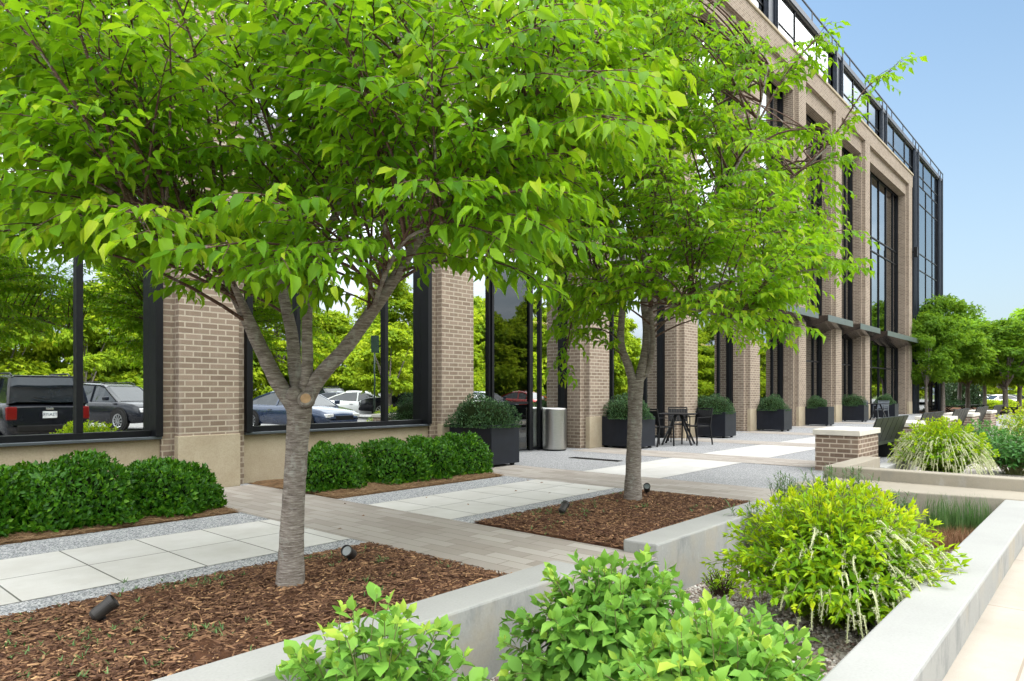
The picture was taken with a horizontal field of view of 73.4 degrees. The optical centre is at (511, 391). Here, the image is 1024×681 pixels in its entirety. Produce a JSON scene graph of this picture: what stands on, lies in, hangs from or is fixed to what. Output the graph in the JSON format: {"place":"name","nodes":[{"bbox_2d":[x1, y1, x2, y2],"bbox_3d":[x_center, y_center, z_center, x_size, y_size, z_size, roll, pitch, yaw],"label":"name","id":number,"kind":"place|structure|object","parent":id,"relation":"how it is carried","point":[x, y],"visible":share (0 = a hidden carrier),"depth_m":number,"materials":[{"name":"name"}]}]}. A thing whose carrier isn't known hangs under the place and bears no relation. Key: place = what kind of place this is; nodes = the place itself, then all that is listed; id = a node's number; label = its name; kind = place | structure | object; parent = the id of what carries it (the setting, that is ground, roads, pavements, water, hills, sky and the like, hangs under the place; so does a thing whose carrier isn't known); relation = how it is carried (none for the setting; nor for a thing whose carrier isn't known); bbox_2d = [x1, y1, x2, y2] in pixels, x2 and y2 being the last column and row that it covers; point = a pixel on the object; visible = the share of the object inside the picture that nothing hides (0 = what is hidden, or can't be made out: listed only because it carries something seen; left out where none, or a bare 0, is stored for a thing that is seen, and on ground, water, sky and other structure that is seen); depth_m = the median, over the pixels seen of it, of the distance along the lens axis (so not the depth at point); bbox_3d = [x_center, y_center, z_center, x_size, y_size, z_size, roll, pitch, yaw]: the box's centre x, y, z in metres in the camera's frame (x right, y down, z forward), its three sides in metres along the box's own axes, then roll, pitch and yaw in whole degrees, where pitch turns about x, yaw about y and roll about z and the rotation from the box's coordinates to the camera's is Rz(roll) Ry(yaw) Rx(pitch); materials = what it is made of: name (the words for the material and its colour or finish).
{"place":"outdoors","nodes":[
{"label":"outdoors","id":0,"kind":"place"},
{"bbox_2d":[222,484,655,579],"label":"paver path","id":1,"kind":"structure","parent":0,"point":[497,549],"depth_m":6.03,"materials":[{"name":"grey concrete"}]},
{"bbox_2d":[1,414,1022,612],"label":"plaza","id":2,"kind":"structure","parent":0,"point":[750,474],"depth_m":12.34,"materials":[{"name":"grey concrete"}]},
{"bbox_2d":[0,505,239,544],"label":"pine straw bed","id":3,"kind":"object","parent":2,"relation":"on","point":[76,533],"visible":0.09,"depth_m":6.19,"materials":[{"name":"plant"}]},
{"bbox_2d":[0,464,41,537],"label":"boxwood shrub","id":4,"kind":"object","parent":3,"relation":"on","point":[10,510],"visible":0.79,"depth_m":5.93,"materials":[{"name":"green plant"}]},
{"bbox_2d":[7,448,144,533],"bbox_3d":[-4.198,0.898,6.515,1.377,0.717,1.217,0,0,41],"label":"boxwood shrub","id":5,"kind":"object","parent":3,"relation":"on","point":[90,491],"visible":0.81,"depth_m":6.22,"materials":[{"name":"green plant"}]},
{"bbox_2d":[120,455,227,517],"bbox_3d":[-3.582,0.957,7.139,1.225,0.606,1.112,0,0,41],"label":"boxwood shrub","id":6,"kind":"object","parent":3,"relation":"on","point":[167,486],"visible":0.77,"depth_m":6.82,"materials":[{"name":"green plant"}]},
{"bbox_2d":[0,512,267,559],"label":"aggregate strip","id":7,"kind":"object","parent":2,"relation":"on","point":[14,550],"visible":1,"depth_m":5.96,"materials":[{"name":"grey gravel"}]},
{"bbox_2d":[0,519,350,605],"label":"walkway","id":8,"kind":"structure","parent":2,"relation":"on","point":[31,577],"depth_m":5.13,"materials":[{"name":"grey concrete"}]},
{"bbox_2d":[0,539,365,616],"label":"aggregate strip","id":9,"kind":"object","parent":2,"relation":"on","point":[34,604],"visible":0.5,"depth_m":4.49,"materials":[{"name":"grey gravel"}]},
{"bbox_2d":[0,541,511,680],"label":"mulch bed","id":10,"kind":"object","parent":2,"relation":"on","point":[223,655],"visible":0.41,"depth_m":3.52,"materials":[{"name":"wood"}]},
{"bbox_2d":[89,594,119,620],"bbox_3d":[-2.138,1.153,3.601,0.140,0.174,0.082,0,0,-30],"label":"garden uplight","id":11,"kind":"object","parent":10,"relation":"on","point":[109,603],"visible":0.98,"depth_m":3.58,"materials":[{"name":"paint"}]},
{"bbox_2d":[341,545,356,560],"bbox_3d":[-1.150,1.156,4.849,0.082,0.168,0.142,0,0,10],"label":"garden uplight","id":12,"kind":"object","parent":10,"relation":"on","point":[349,552],"visible":0.96,"depth_m":4.81,"materials":[{"name":"paint"}]},
{"bbox_2d":[0,0,696,587],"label":"cherry tree","id":13,"kind":"object","parent":2,"relation":"on","point":[340,74],"visible":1,"depth_m":3.19,"materials":[{"name":"green plant"}]},
{"bbox_2d":[250,472,501,498],"bbox_3d":[-1.855,1.207,9.769,2.094,0.074,2.920,0,0,41],"label":"pine straw bed","id":14,"kind":"object","parent":2,"relation":"on","point":[272,483],"visible":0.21,"depth_m":9.06,"materials":[{"name":"plant"}]},
{"bbox_2d":[306,440,368,492],"bbox_3d":[-2.334,0.933,8.784,1.136,0.623,0.974,0,0,41],"label":"boxwood shrub","id":15,"kind":"object","parent":14,"relation":"on","point":[337,466],"visible":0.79,"depth_m":8.50,"materials":[{"name":"green plant"}]},
{"bbox_2d":[356,435,432,484],"bbox_3d":[-1.683,0.920,9.434,1.194,0.673,1.103,0,0,41],"label":"boxwood shrub","id":16,"kind":"object","parent":14,"relation":"on","point":[392,460],"visible":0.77,"depth_m":9.12,"materials":[{"name":"green plant"}]},
{"bbox_2d":[403,434,466,479],"bbox_3d":[-1.208,0.921,9.945,1.131,0.646,1.010,0,0,41],"label":"boxwood shrub","id":17,"kind":"object","parent":14,"relation":"on","point":[439,454],"visible":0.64,"depth_m":9.67,"materials":[{"name":"green plant"}]},
{"bbox_2d":[441,431,493,473],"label":"boxwood shrub","id":18,"kind":"object","parent":14,"relation":"on","point":[473,453],"visible":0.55,"depth_m":10.19,"materials":[{"name":"green plant"}]},
{"bbox_2d":[339,476,533,504],"bbox_3d":[-0.847,1.246,8.880,0.582,0.001,2.932,0,0,41],"label":"aggregate strip","id":19,"kind":"object","parent":2,"relation":"on","point":[406,494],"visible":1,"depth_m":8.68,"materials":[{"name":"grey gravel"}]},
{"bbox_2d":[0,0,942,486],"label":"office building","id":20,"kind":"structure","parent":2,"relation":"on","point":[118,364],"depth_m":11.97,"materials":[{"name":"brick"}]},
{"bbox_2d":[0,155,162,442],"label":"window frame","id":21,"kind":"structure","parent":20,"relation":"in","point":[81,348],"depth_m":7.92,"materials":[{"name":"black metal"}]},
{"bbox_2d":[244,184,431,431],"bbox_3d":[-2.636,-1.206,10.678,0.420,3.508,3.346,0,0,41],"label":"window frame","id":22,"kind":"structure","parent":20,"relation":"in","point":[386,379],"depth_m":10.92,"materials":[{"name":"black metal"}]},
{"bbox_2d":[491,258,532,449],"bbox_3d":[0.007,-0.710,14.053,0.060,3.880,1.250,0,0,41],"label":"entrance door","id":23,"kind":"structure","parent":20,"relation":"in","point":[511,316],"depth_m":14.11,"materials":[{"name":"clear glass"}]},
{"bbox_2d":[449,423,518,466],"bbox_3d":[-0.480,0.898,11.823,1.000,0.700,0.700,0,0,41],"label":"planter","id":24,"kind":"object","parent":2,"relation":"on","point":[503,443],"visible":0.37,"depth_m":11.47,"materials":[{"name":"metal"}]},
{"bbox_2d":[444,392,521,428],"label":"planter shrub","id":25,"kind":"object","parent":24,"relation":"in","point":[476,412],"visible":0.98,"depth_m":11.53,"materials":[{"name":"green plant"}]},
{"bbox_2d":[368,479,612,518],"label":"walkway","id":26,"kind":"structure","parent":2,"relation":"on","point":[455,505],"depth_m":8.02,"materials":[{"name":"grey concrete"}]},
{"bbox_2d":[452,488,623,522],"bbox_3d":[0.482,1.246,7.708,0.274,0.001,2.932,0,0,41],"label":"aggregate strip","id":27,"kind":"object","parent":2,"relation":"on","point":[471,519],"visible":0.8,"depth_m":7.46,"materials":[{"name":"grey gravel"}]},
{"bbox_2d":[542,407,566,450],"bbox_3d":[0.910,0.793,14.744,0.532,0.910,0.532,0,0,41],"label":"litter bin","id":28,"kind":"object","parent":2,"relation":"on","point":[554,428],"visible":1,"depth_m":14.52,"materials":[{"name":"metal"}]},
{"bbox_2d":[475,489,750,549],"bbox_3d":[1.223,1.216,7.054,1.687,0.061,2.924,0,0,41],"label":"mulch bed","id":29,"kind":"object","parent":2,"relation":"on","point":[554,532],"visible":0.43,"depth_m":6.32,"materials":[{"name":"wood"}]},
{"bbox_2d":[510,491,710,534],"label":"weed sprouts","id":30,"kind":"object","parent":29,"relation":"on","point":[583,511],"visible":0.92,"depth_m":6.84,"materials":[{"name":"green plant"}]},
{"bbox_2d":[602,416,654,447],"bbox_3d":[2.607,0.898,15.474,1.000,0.700,0.700,0,0,41],"label":"planter","id":31,"kind":"object","parent":2,"relation":"on","point":[614,432],"visible":0.59,"depth_m":15.26,"materials":[{"name":"black metal"}]},
{"bbox_2d":[603,392,655,419],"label":"planter shrub","id":32,"kind":"object","parent":31,"relation":"in","point":[617,408],"visible":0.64,"depth_m":15.21,"materials":[{"name":"green plant"}]},
{"bbox_2d":[492,464,814,501],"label":"paver path","id":33,"kind":"structure","parent":2,"relation":"on","point":[742,493],"depth_m":9.43,"materials":[{"name":"grey concrete"}]},
{"bbox_2d":[649,409,674,446],"bbox_3d":[3.378,0.817,15.862,0.566,0.867,0.492,0,0,-34],"label":"outdoor chair","id":34,"kind":"object","parent":2,"relation":"on","point":[656,415],"visible":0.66,"depth_m":15.63,"materials":[{"name":"black metal"}]},
{"bbox_2d":[587,458,739,477],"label":"white slab panel","id":35,"kind":"structure","parent":2,"relation":"on","point":[663,468],"depth_m":11.30,"materials":[{"name":"white concrete"}]},
{"bbox_2d":[659,413,697,445],"bbox_3d":[3.974,0.882,16.389,0.840,0.748,0.840,0,0,21],"label":"cafe table","id":36,"kind":"object","parent":2,"relation":"on","point":[684,423],"visible":0.84,"depth_m":16.23,"materials":[{"name":"black metal"}]},
{"bbox_2d":[668,407,690,441],"bbox_3d":[4.200,0.817,17.262,0.492,0.867,0.566,0,0,6],"label":"outdoor chair","id":37,"kind":"object","parent":2,"relation":"on","point":[678,418],"visible":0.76,"depth_m":17.48,"materials":[{"name":"black metal"}]},
{"bbox_2d":[681,408,712,445],"bbox_3d":[4.401,0.817,16.317,0.566,0.867,0.492,0,0,-34],"label":"outdoor chair","id":38,"kind":"object","parent":2,"relation":"on","point":[703,416],"visible":1,"depth_m":16.35,"materials":[{"name":"black metal"}]},
{"bbox_2d":[487,0,927,500],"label":"cherry tree","id":39,"kind":"object","parent":2,"relation":"on","point":[625,279],"visible":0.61,"depth_m":6.61,"materials":[{"name":"green plant"}]},
{"bbox_2d":[696,412,735,437],"bbox_3d":[5.586,0.898,19.034,1.000,0.700,0.700,0,0,41],"label":"planter","id":40,"kind":"object","parent":2,"relation":"on","point":[723,424],"visible":0.65,"depth_m":18.64,"materials":[{"name":"black metal"}]},
{"bbox_2d":[697,393,735,413],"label":"planter shrub","id":41,"kind":"object","parent":40,"relation":"in","point":[719,405],"visible":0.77,"depth_m":18.73,"materials":[{"name":"green plant"}]},
{"bbox_2d":[675,438,814,446],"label":"paver path","id":42,"kind":"structure","parent":2,"relation":"on","point":[759,442],"depth_m":16.90,"materials":[{"name":"grey concrete"}]},
{"bbox_2d":[703,445,814,457],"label":"white slab panel","id":43,"kind":"structure","parent":2,"relation":"on","point":[767,451],"depth_m":14.34,"materials":[{"name":"white concrete"}]},
{"bbox_2d":[757,409,791,430],"bbox_3d":[8.414,0.898,22.180,1.000,0.700,0.700,0,0,41],"label":"planter","id":44,"kind":"object","parent":2,"relation":"on","point":[780,419],"visible":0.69,"depth_m":21.87,"materials":[{"name":"black metal"}]},
{"bbox_2d":[757,393,790,410],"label":"planter shrub","id":45,"kind":"object","parent":44,"relation":"on","point":[772,401],"visible":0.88,"depth_m":21.93,"materials":[{"name":"green plant"}]},
{"bbox_2d":[783,437,814,443],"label":"white slab panel","id":46,"kind":"structure","parent":2,"relation":"on","point":[809,440],"depth_m":17.59,"materials":[{"name":"white concrete"}]},
{"bbox_2d":[805,407,833,425],"bbox_3d":[11.411,0.898,25.669,1.000,0.700,0.700,0,0,41],"label":"planter","id":47,"kind":"object","parent":2,"relation":"on","point":[821,416],"visible":0.68,"depth_m":25.33,"materials":[{"name":"black metal"}]},
{"bbox_2d":[806,395,827,407],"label":"planter shrub","id":48,"kind":"object","parent":47,"relation":"on","point":[814,402],"visible":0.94,"depth_m":25.48,"materials":[{"name":"green plant"}]},
{"bbox_2d":[813,426,880,470],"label":"brick pier","id":49,"kind":"structure","parent":2,"relation":"on","point":[835,444],"depth_m":10.81,"materials":[{"name":"brick"}]},
{"bbox_2d":[842,405,868,421],"bbox_3d":[14.502,0.898,29.144,1.000,0.700,0.700,0,0,41],"label":"planter","id":50,"kind":"object","parent":2,"relation":"on","point":[856,413],"visible":0.74,"depth_m":28.82,"materials":[{"name":"black metal"}]},
{"bbox_2d":[842,393,866,405],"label":"planter shrub","id":51,"kind":"object","parent":50,"relation":"on","point":[853,399],"visible":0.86,"depth_m":28.93,"materials":[{"name":"green plant"}]},
{"bbox_2d":[871,404,898,417],"bbox_3d":[17.657,0.898,32.495,1.000,0.700,0.700,0,0,41],"label":"planter","id":52,"kind":"object","parent":2,"relation":"on","point":[893,409],"visible":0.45,"depth_m":32.25,"materials":[{"name":"black metal"}]},
{"bbox_2d":[873,415,908,456],"bbox_3d":[6.676,0.846,12.605,0.620,0.805,2.300,0,0,41],"label":"slatted bench","id":53,"kind":"object","parent":2,"relation":"on","point":[891,427],"visible":0.48,"depth_m":12.69,"materials":[{"name":"grey wood"}]},
{"bbox_2d":[874,420,925,451],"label":"brick pier","id":54,"kind":"structure","parent":2,"relation":"on","point":[906,428],"depth_m":13.39,"materials":[{"name":"brick"}]},
{"bbox_2d":[920,411,944,422],"bbox_3d":[9.111,0.846,15.365,0.620,0.805,2.300,0,0,41],"label":"slatted bench","id":55,"kind":"object","parent":2,"relation":"on","point":[935,415],"visible":0.14,"depth_m":15.04,"materials":[{"name":"grey wood"}]},
{"bbox_2d":[952,408,969,425],"bbox_3d":[11.545,0.846,18.125,0.620,0.805,2.300,0,0,41],"label":"slatted bench","id":56,"kind":"object","parent":2,"relation":"on","point":[961,414],"visible":0.21,"depth_m":18.10,"materials":[{"name":"grey wood"}]},
{"bbox_2d":[975,406,988,429],"bbox_3d":[13.979,0.846,20.885,0.620,0.805,2.300,0,0,41],"label":"slatted bench","id":57,"kind":"object","parent":2,"relation":"on","point":[982,411],"visible":0.27,"depth_m":20.95,"materials":[{"name":"grey wood"}]},
{"bbox_2d":[570,447,814,467],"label":"paver path","id":58,"kind":"structure","parent":0,"point":[760,460],"depth_m":13.03,"materials":[{"name":"grey concrete"}]},
{"bbox_2d":[489,541,953,680],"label":"garden floor","id":59,"kind":"structure","parent":0,"point":[843,653],"depth_m":4.56,"materials":[{"name":"brown soil"}]},
{"bbox_2d":[275,581,489,680],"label":"hydrangea shrub","id":60,"kind":"object","parent":59,"relation":"on","point":[340,661],"visible":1,"depth_m":2.65,"materials":[{"name":"green plant"}]},
{"bbox_2d":[496,543,713,680],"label":"hydrangea shrub","id":61,"kind":"object","parent":59,"relation":"on","point":[591,623],"visible":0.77,"depth_m":3.22,"materials":[{"name":"green plant"}]},
{"bbox_2d":[587,588,826,680],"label":"hydrangea shrub","id":62,"kind":"object","parent":59,"relation":"on","point":[731,645],"visible":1,"depth_m":2.61,"materials":[{"name":"green plant"}]},
{"bbox_2d":[490,542,950,680],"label":"garden pebbles","id":63,"kind":"object","parent":59,"relation":"on","point":[816,633],"visible":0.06,"depth_m":4.70,"materials":[{"name":"grey gravel"}]},
{"bbox_2d":[700,564,744,596],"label":"twiggy shrub","id":64,"kind":"object","parent":59,"relation":"on","point":[720,589],"visible":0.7,"depth_m":5.32,"materials":[{"name":"green plant"}]},
{"bbox_2d":[723,500,782,552],"bbox_3d":[2.293,1.289,6.373,0.658,0.586,0.545,0,0,41],"label":"narrow leaf perennial","id":65,"kind":"object","parent":59,"relation":"on","point":[750,511],"visible":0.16,"depth_m":6.41,"materials":[{"name":"green plant"}]},
{"bbox_2d":[767,470,809,518],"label":"narrow leaf perennial","id":66,"kind":"object","parent":59,"relation":"on","point":[780,487],"visible":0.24,"depth_m":7.29,"materials":[{"name":"green plant"}]},
{"bbox_2d":[797,465,847,501],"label":"narrow leaf perennial","id":67,"kind":"object","parent":59,"relation":"on","point":[828,475],"visible":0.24,"depth_m":7.65,"materials":[{"name":"green plant"}]},
{"bbox_2d":[699,476,972,643],"bbox_3d":[2.205,1.074,4.700,1.601,1.019,2.007,0,0,41],"label":"flowering shrub","id":68,"kind":"object","parent":59,"relation":"on","point":[829,562],"visible":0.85,"depth_m":4.36,"materials":[{"name":"green plant"}]},
{"bbox_2d":[825,466,884,504],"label":"narrow leaf perennial","id":69,"kind":"object","parent":59,"relation":"on","point":[855,476],"visible":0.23,"depth_m":7.60,"materials":[{"name":"green plant"}]},
{"bbox_2d":[868,487,919,522],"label":"narrow leaf perennial","id":70,"kind":"object","parent":59,"relation":"on","point":[903,504],"visible":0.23,"depth_m":7.27,"materials":[{"name":"green plant"}]},
{"bbox_2d":[915,525,959,552],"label":"dry grass","id":71,"kind":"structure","parent":59,"relation":"on","point":[947,542],"depth_m":6.81,"materials":[{"name":"brown plant"}]},
{"bbox_2d":[918,493,963,535],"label":"reed grass","id":72,"kind":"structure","parent":59,"relation":"on","point":[934,515],"depth_m":7.40,"materials":[{"name":"green plant"}]},
{"bbox_2d":[938,494,983,536],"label":"reed grass","id":73,"kind":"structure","parent":59,"relation":"on","point":[960,523],"depth_m":7.33,"materials":[{"name":"green plant"}]},
{"bbox_2d":[945,525,976,544],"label":"dry grass","id":74,"kind":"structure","parent":59,"relation":"on","point":[965,533],"depth_m":6.91,"materials":[{"name":"brown plant"}]},
{"bbox_2d":[960,497,1000,530],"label":"reed grass","id":75,"kind":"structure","parent":59,"relation":"on","point":[982,518],"depth_m":7.28,"materials":[{"name":"green plant"}]},
{"bbox_2d":[739,431,814,435],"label":"paver path","id":76,"kind":"structure","parent":0,"point":[788,433],"depth_m":21.07,"materials":[{"name":"white concrete"}]},
{"bbox_2d":[795,0,1023,389],"label":"sky","id":77,"kind":"structure","parent":0,"point":[964,105],"materials":[{"name":"blue"}]},
{"bbox_2d":[944,412,979,433],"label":"brick pier","id":78,"kind":"structure","parent":0,"point":[972,416],"depth_m":18.95,"materials":[{"name":"brick"}]},
{"bbox_2d":[912,407,1015,414],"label":"grove ground","id":79,"kind":"structure","parent":0,"point":[947,411],"depth_m":49.01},
{"bbox_2d":[910,309,971,412],"bbox_3d":[23.960,-1.657,39.349,4.280,6.096,4.162,0,0,-36],"label":"cherry tree","id":80,"kind":"object","parent":79,"relation":"on","point":[924,324],"visible":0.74,"depth_m":38.67,"materials":[{"name":"green plant"}]},
{"bbox_2d":[913,293,999,412],"bbox_3d":[25.631,-2.267,40.776,5.650,7.231,5.494,0,0,27],"label":"cherry tree","id":81,"kind":"object","parent":79,"relation":"on","point":[944,306],"visible":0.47,"depth_m":39.82,"materials":[{"name":"green plant"}]},
{"bbox_2d":[944,314,994,402],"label":"cherry tree","id":82,"kind":"object","parent":79,"relation":"on","point":[976,322],"visible":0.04,"depth_m":58.86,"materials":[{"name":"green plant"}]},
{"bbox_2d":[950,330,1005,409],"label":"cherry tree","id":83,"kind":"object","parent":79,"relation":"on","point":[967,402],"visible":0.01,"depth_m":47.91,"materials":[{"name":"green plant"}]},
{"bbox_2d":[955,317,1023,414],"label":"cherry tree","id":84,"kind":"object","parent":79,"relation":"on","point":[1008,347],"visible":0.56,"depth_m":42.22,"materials":[{"name":"green plant"}]},
{"bbox_2d":[980,336,1023,414],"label":"cherry tree","id":85,"kind":"object","parent":79,"relation":"on","point":[1019,394],"depth_m":47.93,"materials":[{"name":"green plant"}]},
{"bbox_2d":[917,434,1023,477],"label":"garden floor","id":86,"kind":"structure","parent":0,"point":[995,473],"depth_m":11.68,"materials":[{"name":"grey gravel"}]},
{"bbox_2d":[887,416,1000,474],"bbox_3d":[6.892,0.872,11.021,1.592,1.003,1.768,0,0,41],"label":"flowering shrub","id":87,"kind":"object","parent":86,"relation":"on","point":[936,447],"visible":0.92,"depth_m":10.68,"materials":[{"name":"green plant"}]},
{"bbox_2d":[961,418,1015,450],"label":"viburnum shrub","id":88,"kind":"object","parent":86,"relation":"on","point":[994,429],"visible":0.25,"depth_m":13.66,"materials":[{"name":"green plant"}]},
{"bbox_2d":[983,427,1023,474],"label":"viburnum shrub","id":89,"kind":"object","parent":86,"relation":"on","point":[1011,456],"visible":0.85,"depth_m":11.28,"materials":[{"name":"green plant"}]},
{"bbox_2d":[995,401,1023,441],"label":"flowering shrub","id":90,"kind":"object","parent":86,"relation":"on","point":[1011,424],"visible":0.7,"depth_m":17.04,"materials":[{"name":"green plant"}]},
{"bbox_2d":[969,410,996,430],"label":"brick pier","id":91,"kind":"structure","parent":0,"point":[990,415],"depth_m":21.70,"materials":[{"name":"brick"}]},
{"bbox_2d":[943,546,1023,680],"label":"pavement","id":92,"kind":"structure","parent":0,"point":[992,649],"depth_m":3.70,"materials":[{"name":"beige concrete"}]},
{"label":"terrain","id":93,"kind":"structure","parent":0,"visible":0},
{"bbox_2d":[152,560,588,680],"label":"retaining wall","id":94,"kind":"structure","parent":93,"relation":"on","point":[476,611],"depth_m":3.71,"materials":[{"name":"concrete"}]},
{"bbox_2d":[592,558,656,608],"bbox_3d":[0.746,1.549,4.889,0.148,0.602,0.874,0,0,41],"label":"path edge","id":95,"kind":"object","parent":93,"relation":"on","point":[637,575],"visible":0.14,"depth_m":5.00,"materials":[{"name":"concrete"}]},
{"bbox_2d":[624,500,782,595],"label":"retaining wall","id":96,"kind":"structure","parent":93,"relation":"on","point":[686,546],"depth_m":5.68,"materials":[{"name":"concrete"}]},
{"bbox_2d":[789,477,1023,530],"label":"retaining wall","id":97,"kind":"structure","parent":93,"relation":"on","point":[994,497],"depth_m":7.77,"materials":[{"name":"beige concrete"}]},
{"bbox_2d":[820,500,1023,680],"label":"retaining wall","id":98,"kind":"structure","parent":93,"relation":"on","point":[924,633],"depth_m":3.58,"materials":[{"name":"concrete"}]},
{"bbox_2d":[823,456,1023,491],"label":"retaining wall","id":99,"kind":"structure","parent":93,"relation":"on","point":[874,470],"depth_m":8.49,"materials":[{"name":"beige concrete"}]},
{"bbox_2d":[880,425,1015,469],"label":"retaining wall","id":100,"kind":"structure","parent":93,"relation":"on","point":[891,465],"depth_m":11.19,"materials":[{"name":"concrete"}]},
{"label":"car park","id":101,"kind":"structure","parent":0,"visible":0},
{"bbox_2d":[945,382,982,406],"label":"clipped bush","id":102,"kind":"object","parent":101,"relation":"on","point":[976,397],"visible":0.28,"depth_m":66.72,"materials":[{"name":"green plant"}]},
{"bbox_2d":[976,384,1022,394],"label":"woodland tree","id":103,"kind":"object","parent":101,"relation":"on","point":[996,389],"visible":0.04,"depth_m":87.84,"materials":[{"name":"green plant"}]},
{"bbox_2d":[1003,308,1023,321],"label":"cherry tree","id":104,"kind":"object","parent":101,"relation":"on","point":[1019,315],"visible":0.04,"depth_m":55.81,"materials":[{"name":"green plant"}]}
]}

